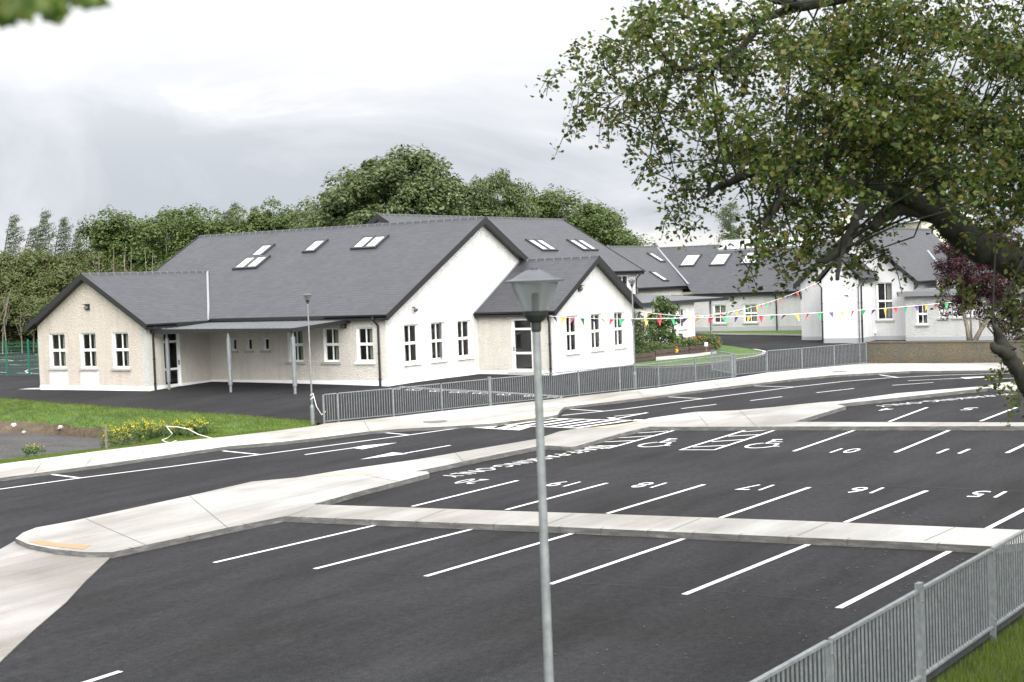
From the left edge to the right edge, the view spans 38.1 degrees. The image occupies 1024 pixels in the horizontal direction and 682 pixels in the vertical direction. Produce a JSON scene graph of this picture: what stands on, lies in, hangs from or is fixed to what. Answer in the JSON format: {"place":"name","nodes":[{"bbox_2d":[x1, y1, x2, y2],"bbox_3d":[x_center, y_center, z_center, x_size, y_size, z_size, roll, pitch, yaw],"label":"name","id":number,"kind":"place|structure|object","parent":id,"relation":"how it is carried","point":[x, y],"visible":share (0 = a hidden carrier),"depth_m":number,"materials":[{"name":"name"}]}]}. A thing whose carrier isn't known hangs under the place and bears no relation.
{"place":"outdoors","nodes":[
{"label":"outdoors","id":0,"kind":"place"},
{"bbox_2d":[0,433,104,458],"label":"gravel hollow","id":1,"kind":"object","parent":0,"point":[12,445],"visible":0.81,"depth_m":54.29,"materials":[{"name":"grey gravel"}]},
{"bbox_2d":[0,541,109,662],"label":"concrete crossing","id":2,"kind":"object","parent":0,"point":[38,589],"visible":0.8,"depth_m":25.83,"materials":[{"name":"grey concrete"}]},
{"bbox_2d":[0,0,112,29],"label":"leafy branch","id":3,"kind":"object","parent":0,"point":[54,12],"visible":1,"depth_m":1.98,"materials":[{"name":"green plant"}]},
{"bbox_2d":[0,420,136,446],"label":"soil bank","id":4,"kind":"structure","parent":0,"point":[42,427],"depth_m":57.64,"materials":[{"name":"soil"}]},
{"bbox_2d":[0,397,316,463],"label":"grass bank","id":5,"kind":"structure","parent":0,"point":[75,423],"depth_m":56.92,"materials":[{"name":"green plant"}]},
{"bbox_2d":[22,419,214,455],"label":"weeds","id":6,"kind":"object","parent":5,"relation":"on","point":[32,450],"visible":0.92,"depth_m":51.11,"materials":[{"name":"green plant"}]},
{"bbox_2d":[24,417,213,449],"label":"wildflowers","id":7,"kind":"object","parent":5,"relation":"on","point":[146,422],"visible":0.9,"depth_m":51.53,"materials":[{"name":"yellow plant"}]},
{"bbox_2d":[303,293,314,424],"bbox_3d":[-7.002,0.627,51.364,0.362,4.602,0.362,-1,3,34],"label":"street lamp","id":8,"kind":"object","parent":5,"relation":"on","point":[307,296],"visible":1,"depth_m":51.35,"materials":[{"name":"grey metal"}]},
{"bbox_2d":[0,311,1013,423],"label":"playground","id":9,"kind":"object","parent":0,"point":[274,400],"visible":0.2,"depth_m":63.34,"materials":[{"name":"concrete"}]},
{"bbox_2d":[366,213,728,354],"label":"school building","id":10,"kind":"structure","parent":9,"relation":"on","point":[651,272],"depth_m":89.28,"materials":[{"name":"white"}]},
{"bbox_2d":[679,309,687,329],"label":"window","id":11,"kind":"structure","parent":10,"relation":"in","point":[683,310],"depth_m":87.93,"materials":[{"name":"white"}]},
{"bbox_2d":[627,278,636,388],"bbox_3d":[4.996,-0.294,60.872,0.362,4.552,0.362,-1,3,34],"label":"street lamp","id":12,"kind":"object","parent":9,"relation":"on","point":[631,282],"visible":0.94,"depth_m":60.84,"materials":[{"name":"grey metal"}]},
{"bbox_2d":[635,352,654,361],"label":"raised bed","id":13,"kind":"object","parent":9,"relation":"on","point":[648,356],"visible":0.29,"depth_m":74.73,"materials":[{"name":"brown wood"}]},
{"bbox_2d":[633,311,649,347],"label":"shrub","id":14,"kind":"object","parent":13,"relation":"in","point":[639,325],"visible":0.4,"depth_m":75.54,"materials":[{"name":"green plant"}]},
{"bbox_2d":[635,343,654,354],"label":"bed planting","id":15,"kind":"object","parent":13,"relation":"in","point":[645,349],"visible":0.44,"depth_m":75.12,"materials":[{"name":"green plant"}]},
{"bbox_2d":[649,346,688,358],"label":"raised bed","id":16,"kind":"object","parent":9,"relation":"on","point":[671,352],"visible":0.46,"depth_m":78.36,"materials":[{"name":"brown wood"}]},
{"bbox_2d":[646,314,657,347],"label":"garden plant","id":17,"kind":"object","parent":16,"relation":"on","point":[652,325],"visible":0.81,"depth_m":78.07,"materials":[{"name":"green plant"}]},
{"bbox_2d":[637,338,687,349],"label":"bed planting","id":18,"kind":"object","parent":16,"relation":"in","point":[661,345],"visible":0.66,"depth_m":78.71,"materials":[{"name":"green plant"}]},
{"bbox_2d":[646,295,684,344],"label":"garden plant","id":19,"kind":"object","parent":16,"relation":"on","point":[662,306],"visible":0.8,"depth_m":79.77,"materials":[{"name":"green plant"}]},
{"bbox_2d":[687,344,712,353],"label":"raised bed","id":20,"kind":"object","parent":9,"relation":"on","point":[697,349],"visible":0.51,"depth_m":81.52,"materials":[{"name":"brown wood"}]},
{"bbox_2d":[671,336,711,345],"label":"bed planting","id":21,"kind":"object","parent":20,"relation":"in","point":[691,341],"visible":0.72,"depth_m":81.79,"materials":[{"name":"green plant"}]},
{"bbox_2d":[657,234,887,330],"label":"school building","id":22,"kind":"structure","parent":9,"relation":"on","point":[704,270],"depth_m":107.27,"materials":[{"name":"white"}]},
{"bbox_2d":[712,305,726,324],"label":"window","id":23,"kind":"structure","parent":22,"relation":"in","point":[723,311],"depth_m":107.21,"materials":[{"name":"white"}]},
{"bbox_2d":[742,304,758,323],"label":"window","id":24,"kind":"structure","parent":22,"relation":"in","point":[754,312],"depth_m":105.85,"materials":[{"name":"white"}]},
{"bbox_2d":[793,210,1021,342],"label":"school building","id":25,"kind":"structure","parent":9,"relation":"on","point":[916,256],"depth_m":91.39,"materials":[{"name":"white paint"}]},
{"bbox_2d":[635,282,817,319],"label":"bunting","id":26,"kind":"object","parent":25,"relation":"hanging from","point":[678,316],"visible":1,"depth_m":79.23,"materials":[{"name":"multicoloured fabric"}]},
{"bbox_2d":[875,282,894,321],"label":"window","id":27,"kind":"structure","parent":25,"relation":"in","point":[889,301],"depth_m":91.65,"materials":[{"name":"white"}]},
{"bbox_2d":[0,372,1014,538],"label":"road","id":28,"kind":"structure","parent":0,"point":[27,504],"depth_m":43.83,"materials":[{"name":"black asphalt"}]},
{"bbox_2d":[0,391,1023,681],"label":"car park","id":29,"kind":"structure","parent":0,"point":[314,603],"depth_m":23.83,"materials":[{"name":"black asphalt"}]},
{"bbox_2d":[555,512,1020,676],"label":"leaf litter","id":30,"kind":"object","parent":29,"relation":"on","point":[848,607],"visible":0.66,"depth_m":20.69,"materials":[{"name":"brown plant"}]},
{"bbox_2d":[0,362,1023,480],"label":"pavement","id":31,"kind":"structure","parent":0,"point":[498,415],"depth_m":50.62,"materials":[{"name":"concrete"}]},
{"bbox_2d":[322,353,732,423],"bbox_3d":[1.785,1.771,57.953,21.189,1.334,0.785,-4,3,-40],"label":"metal railing","id":32,"kind":"object","parent":31,"relation":"on","point":[490,403],"visible":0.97,"depth_m":56.67,"materials":[{"name":"grey metal"}]},
{"bbox_2d":[0,279,1023,681],"bbox_3d":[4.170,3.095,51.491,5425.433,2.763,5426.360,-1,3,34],"label":"ground","id":33,"kind":"structure","parent":0,"point":[968,655],"depth_m":17.76,"materials":[{"name":"green plant"}]},
{"bbox_2d":[0,269,22,341],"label":"willow bush","id":34,"kind":"object","parent":33,"relation":"on","point":[9,287],"visible":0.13,"depth_m":127.77,"materials":[{"name":"green plant"}]},
{"bbox_2d":[0,250,28,349],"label":"willow bush","id":35,"kind":"object","parent":33,"relation":"on","point":[3,255],"visible":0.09,"depth_m":132.38,"materials":[{"name":"green plant"}]},
{"bbox_2d":[3,215,27,260],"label":"larch tree","id":36,"kind":"object","parent":33,"relation":"on","point":[12,233],"visible":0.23,"depth_m":142.80,"materials":[{"name":"green plant"}]},
{"bbox_2d":[0,292,37,353],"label":"willow bush","id":37,"kind":"object","parent":33,"relation":"on","point":[15,299],"visible":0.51,"depth_m":122.94,"materials":[{"name":"green plant"}]},
{"bbox_2d":[0,339,39,375],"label":"fence","id":38,"kind":"object","parent":33,"relation":"on","point":[28,346],"visible":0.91,"depth_m":83.64,"materials":[{"name":"green metal"}]},
{"bbox_2d":[0,272,40,350],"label":"willow bush","id":39,"kind":"object","parent":33,"relation":"on","point":[20,279],"visible":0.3,"depth_m":127.76,"materials":[{"name":"green plant"}]},
{"bbox_2d":[0,295,46,351],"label":"willow bush","id":40,"kind":"object","parent":33,"relation":"on","point":[13,311],"visible":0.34,"depth_m":123.25,"materials":[{"name":"green plant"}]},
{"bbox_2d":[0,247,46,348],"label":"willow bush","id":41,"kind":"object","parent":33,"relation":"on","point":[16,261],"visible":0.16,"depth_m":131.71,"materials":[{"name":"green plant"}]},
{"bbox_2d":[21,226,40,253],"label":"larch tree","id":42,"kind":"object","parent":33,"relation":"on","point":[34,234],"visible":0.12,"depth_m":140.37,"materials":[{"name":"green plant"}]},
{"bbox_2d":[12,270,62,341],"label":"willow bush","id":43,"kind":"object","parent":33,"relation":"on","point":[39,279],"visible":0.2,"depth_m":128.52,"materials":[{"name":"green plant"}]},
{"bbox_2d":[22,293,58,345],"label":"willow bush","id":44,"kind":"object","parent":33,"relation":"on","point":[38,307],"visible":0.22,"depth_m":121.13,"materials":[{"name":"green plant"}]},
{"bbox_2d":[9,250,78,336],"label":"willow bush","id":45,"kind":"object","parent":33,"relation":"on","point":[45,259],"visible":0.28,"depth_m":130.84,"materials":[{"name":"green plant"}]},
{"bbox_2d":[34,208,58,260],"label":"larch tree","id":46,"kind":"object","parent":33,"relation":"on","point":[47,238],"visible":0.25,"depth_m":139.25,"materials":[{"name":"green plant"}]},
{"bbox_2d":[35,265,82,297],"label":"willow bush","id":47,"kind":"object","parent":33,"relation":"on","point":[64,276],"visible":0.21,"depth_m":127.30,"materials":[{"name":"green plant"}]},
{"bbox_2d":[42,252,81,271],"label":"willow bush","id":48,"kind":"object","parent":33,"relation":"on","point":[62,256],"visible":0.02,"depth_m":133.67,"materials":[{"name":"green plant"}]},
{"bbox_2d":[53,217,73,258],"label":"larch tree","id":49,"kind":"object","parent":33,"relation":"on","point":[64,232],"visible":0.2,"depth_m":140.27,"materials":[{"name":"green plant"}]},
{"bbox_2d":[70,230,88,253],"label":"larch tree","id":50,"kind":"object","parent":33,"relation":"on","point":[72,244],"visible":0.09,"depth_m":140.14,"materials":[{"name":"green plant"}]},
{"bbox_2d":[64,250,100,269],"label":"willow bush","id":51,"kind":"object","parent":33,"relation":"on","point":[78,254],"visible":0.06,"depth_m":134.60,"materials":[{"name":"green plant"}]},
{"bbox_2d":[65,204,119,264],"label":"ash tree","id":52,"kind":"object","parent":33,"relation":"on","point":[88,231],"visible":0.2,"depth_m":135.81,"materials":[{"name":"green plant"}]},
{"bbox_2d":[63,251,131,287],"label":"willow bush","id":53,"kind":"object","parent":33,"relation":"on","point":[99,265],"visible":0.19,"depth_m":131.32,"materials":[{"name":"green plant"}]},
{"bbox_2d":[91,208,148,267],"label":"ash tree","id":54,"kind":"object","parent":33,"relation":"on","point":[114,222],"visible":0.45,"depth_m":135.02,"materials":[{"name":"green plant"}]},
{"bbox_2d":[95,210,168,266],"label":"ash tree","id":55,"kind":"object","parent":33,"relation":"on","point":[115,238],"visible":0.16,"depth_m":135.52,"materials":[{"name":"green plant"}]},
{"bbox_2d":[117,212,165,268],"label":"ash tree","id":56,"kind":"object","parent":33,"relation":"on","point":[133,227],"visible":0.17,"depth_m":135.36,"materials":[{"name":"green plant"}]},
{"bbox_2d":[128,205,196,271],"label":"ash tree","id":57,"kind":"object","parent":33,"relation":"on","point":[148,249],"visible":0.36,"depth_m":130.12,"materials":[{"name":"green plant"}]},
{"bbox_2d":[154,202,198,247],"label":"ash tree","id":58,"kind":"object","parent":33,"relation":"on","point":[179,212],"visible":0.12,"depth_m":136.97,"materials":[{"name":"green plant"}]},
{"bbox_2d":[156,202,217,264],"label":"ash tree","id":59,"kind":"object","parent":33,"relation":"on","point":[196,212],"visible":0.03,"depth_m":135.92,"materials":[{"name":"green plant"}]},
{"bbox_2d":[159,211,226,261],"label":"ash tree","id":60,"kind":"object","parent":33,"relation":"on","point":[204,227],"visible":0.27,"depth_m":129.82,"materials":[{"name":"green plant"}]},
{"bbox_2d":[196,208,233,234],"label":"ash tree","id":61,"kind":"object","parent":33,"relation":"on","point":[217,213],"depth_m":134.90,"materials":[{"name":"green plant"}]},
{"bbox_2d":[217,216,245,233],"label":"ash tree","id":62,"kind":"object","parent":33,"relation":"on","point":[237,225],"visible":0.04,"depth_m":132.00,"materials":[{"name":"green plant"}]},
{"bbox_2d":[219,204,271,233],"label":"ash tree","id":63,"kind":"object","parent":33,"relation":"on","point":[249,226],"visible":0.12,"depth_m":131.24,"materials":[{"name":"green plant"}]},
{"bbox_2d":[246,204,279,229],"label":"ash tree","id":64,"kind":"object","parent":33,"relation":"on","point":[270,215],"visible":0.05,"depth_m":134.17,"materials":[{"name":"green plant"}]},
{"bbox_2d":[242,196,298,232],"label":"ash tree","id":65,"kind":"object","parent":33,"relation":"on","point":[259,217],"visible":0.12,"depth_m":132.16,"materials":[{"name":"green plant"}]},
{"bbox_2d":[267,206,308,229],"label":"ash tree","id":66,"kind":"object","parent":33,"relation":"on","point":[282,221],"visible":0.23,"depth_m":130.53,"materials":[{"name":"green plant"}]},
{"bbox_2d":[282,195,315,229],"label":"ash tree","id":67,"kind":"object","parent":33,"relation":"on","point":[303,204],"visible":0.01,"depth_m":133.12,"materials":[{"name":"green plant"}]},
{"bbox_2d":[287,214,316,228],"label":"sycamore tree","id":68,"kind":"object","parent":33,"relation":"on","point":[296,224],"visible":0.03,"depth_m":120.23,"materials":[{"name":"green plant"}]},
{"bbox_2d":[25,216,642,393],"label":"school building","id":69,"kind":"structure","parent":33,"relation":"on","point":[392,303],"depth_m":67.90,"materials":[{"name":"white paint"}]},
{"bbox_2d":[48,333,93,369],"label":"window","id":70,"kind":"structure","parent":69,"relation":"in","point":[51,347],"depth_m":69.08,"materials":[{"name":"white plastic"}]},
{"bbox_2d":[78,333,126,369],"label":"window","id":71,"kind":"structure","parent":69,"relation":"in","point":[82,347],"depth_m":67.95,"materials":[{"name":"white plastic"}]},
{"bbox_2d":[111,332,130,370],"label":"window","id":72,"kind":"structure","parent":69,"relation":"in","point":[115,367],"depth_m":66.71,"materials":[{"name":"white plastic"}]},
{"bbox_2d":[163,333,181,388],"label":"door","id":73,"kind":"structure","parent":69,"relation":"in","point":[178,368],"depth_m":67.15,"materials":[{"name":"white"}]},
{"bbox_2d":[286,331,305,363],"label":"window","id":74,"kind":"structure","parent":69,"relation":"in","point":[297,344],"depth_m":66.06,"materials":[{"name":"white plastic"}]},
{"bbox_2d":[321,328,370,363],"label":"window","id":75,"kind":"structure","parent":69,"relation":"in","point":[325,344],"depth_m":64.95,"materials":[{"name":"white plastic"}]},
{"bbox_2d":[354,327,375,363],"bbox_3d":[-6.250,0.200,63.764,1.100,1.580,0.440,-1,3,34],"label":"window","id":76,"kind":"structure","parent":69,"relation":"in","point":[359,361],"depth_m":63.88,"materials":[{"name":"white plastic"}]},
{"bbox_2d":[404,324,422,365],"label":"window","id":77,"kind":"structure","parent":69,"relation":"in","point":[416,326],"depth_m":64.79,"materials":[{"name":"white plastic"}]},
{"bbox_2d":[431,322,448,362],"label":"window","id":78,"kind":"structure","parent":69,"relation":"in","point":[434,360],"depth_m":66.40,"materials":[{"name":"white plastic"}]},
{"bbox_2d":[457,320,474,359],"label":"window","id":79,"kind":"structure","parent":69,"relation":"in","point":[461,357],"depth_m":68.20,"materials":[{"name":"white plastic"}]},
{"bbox_2d":[508,319,533,374],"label":"door","id":80,"kind":"structure","parent":69,"relation":"in","point":[516,371],"depth_m":67.61,"materials":[{"name":"white plastic"}]},
{"bbox_2d":[528,315,581,354],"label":"window","id":81,"kind":"structure","parent":69,"relation":"in","point":[569,352],"depth_m":68.45,"materials":[{"name":"white plastic"}]},
{"bbox_2d":[567,313,605,351],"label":"window","id":82,"kind":"structure","parent":69,"relation":"in","point":[600,330],"depth_m":70.27,"materials":[{"name":"white plastic"}]},
{"bbox_2d":[592,312,627,348],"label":"window","id":83,"kind":"structure","parent":69,"relation":"in","point":[622,328],"depth_m":72.12,"materials":[{"name":"white"}]},
{"bbox_2d":[552,302,950,325],"bbox_3d":[12.402,-1.173,66.116,20.574,0.713,6.136,-3,2,-17],"label":"bunting","id":84,"kind":"object","parent":69,"relation":"hanging from","point":[736,317],"visible":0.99,"depth_m":64.80,"materials":[{"name":"multicoloured fabric"}]},
{"bbox_2d":[296,190,383,228],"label":"sycamore tree","id":85,"kind":"object","parent":33,"relation":"on","point":[311,213],"depth_m":114.57,"materials":[{"name":"green plant"}]},
{"bbox_2d":[300,143,495,227],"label":"sycamore tree","id":86,"kind":"object","parent":33,"relation":"on","point":[426,188],"visible":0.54,"depth_m":108.41,"materials":[{"name":"green plant"}]},
{"bbox_2d":[461,167,541,217],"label":"sycamore tree","id":87,"kind":"object","parent":33,"relation":"on","point":[515,202],"visible":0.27,"depth_m":112.20,"materials":[{"name":"green plant"}]},
{"bbox_2d":[505,267,563,681],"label":"street lamp","id":88,"kind":"object","parent":33,"relation":"on","point":[535,296],"visible":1,"depth_m":8.91,"materials":[{"name":"grey metal"}]},
{"bbox_2d":[522,183,628,245],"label":"broadleaf tree","id":89,"kind":"object","parent":33,"relation":"on","point":[593,219],"visible":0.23,"depth_m":117.55,"materials":[{"name":"green plant"}]},
{"bbox_2d":[560,199,657,245],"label":"broadleaf tree","id":90,"kind":"object","parent":33,"relation":"on","point":[633,240],"visible":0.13,"depth_m":122.27,"materials":[{"name":"green plant"}]},
{"bbox_2d":[696,332,722,351],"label":"bush","id":91,"kind":"object","parent":33,"relation":"on","point":[715,346],"visible":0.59,"depth_m":82.44,"materials":[{"name":"green plant"}]},
{"bbox_2d":[711,350,736,375],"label":"metal gate","id":92,"kind":"structure","parent":33,"relation":"on","point":[717,353],"depth_m":67.46,"materials":[{"name":"grey metal"}]},
{"bbox_2d":[708,203,754,317],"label":"spruce tree","id":93,"kind":"object","parent":33,"relation":"on","point":[726,213],"visible":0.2,"depth_m":134.38,"materials":[{"name":"green plant"}]},
{"bbox_2d":[733,352,766,376],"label":"metal gate","id":94,"kind":"structure","parent":33,"relation":"on","point":[765,371],"depth_m":66.33,"materials":[{"name":"grey metal"}]},
{"bbox_2d":[525,0,1023,427],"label":"beech tree","id":95,"kind":"object","parent":33,"relation":"on","point":[889,143],"visible":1,"depth_m":14.55,"materials":[{"name":"green plant"}]},
{"bbox_2d":[766,342,866,372],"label":"metal railing","id":96,"kind":"object","parent":33,"relation":"on","point":[860,356],"visible":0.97,"depth_m":68.83,"materials":[{"name":"grey metal"}]},
{"bbox_2d":[750,529,1023,681],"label":"metal railing","id":97,"kind":"object","parent":33,"relation":"on","point":[829,660],"visible":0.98,"depth_m":16.41,"materials":[{"name":"grey metal"}]},
{"bbox_2d":[905,212,976,283],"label":"house","id":98,"kind":"structure","parent":33,"relation":"on","point":[913,224],"depth_m":150.28,"materials":[{"name":"beige paint"}]},
{"bbox_2d":[866,340,1023,362],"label":"garden wall","id":99,"kind":"structure","parent":33,"relation":"on","point":[929,351],"depth_m":68.99,"materials":[{"name":"beige stone"}]},
{"bbox_2d":[897,285,1023,340],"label":"school annexe","id":100,"kind":"structure","parent":33,"relation":"on","point":[934,327],"depth_m":89.00,"materials":[{"name":"white paint"}]},
{"bbox_2d":[915,304,929,325],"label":"window","id":101,"kind":"structure","parent":100,"relation":"in","point":[924,316],"depth_m":89.62,"materials":[{"name":"white"}]},
{"bbox_2d":[931,215,1023,340],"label":"plum tree","id":102,"kind":"object","parent":33,"relation":"on","point":[955,268],"visible":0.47,"depth_m":77.69,"materials":[{"name":"purple plant"}]},
{"bbox_2d":[0,0,1023,264],"label":"sky","id":103,"kind":"structure","parent":0,"point":[139,107],"materials":[{"name":"white"}]},
{"bbox_2d":[15,382,1023,557],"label":"pavement","id":104,"kind":"structure","parent":0,"point":[256,504],"depth_m":31.53,"materials":[{"name":"concrete"}]},
{"bbox_2d":[656,352,714,360],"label":"path","id":105,"kind":"structure","parent":0,"point":[681,356],"depth_m":76.87,"materials":[{"name":"concrete"}]},
{"bbox_2d":[633,344,762,367],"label":"lawn","id":106,"kind":"structure","parent":0,"point":[733,349],"depth_m":75.40,"materials":[{"name":"green plant"}]},
{"bbox_2d":[695,330,801,335],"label":"verge","id":107,"kind":"structure","parent":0,"point":[784,332],"depth_m":102.66,"materials":[{"name":"green plant"}]},
{"bbox_2d":[932,615,1023,681],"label":"grass","id":108,"kind":"structure","parent":0,"point":[1018,649],"depth_m":17.17,"materials":[{"name":"green plant"}]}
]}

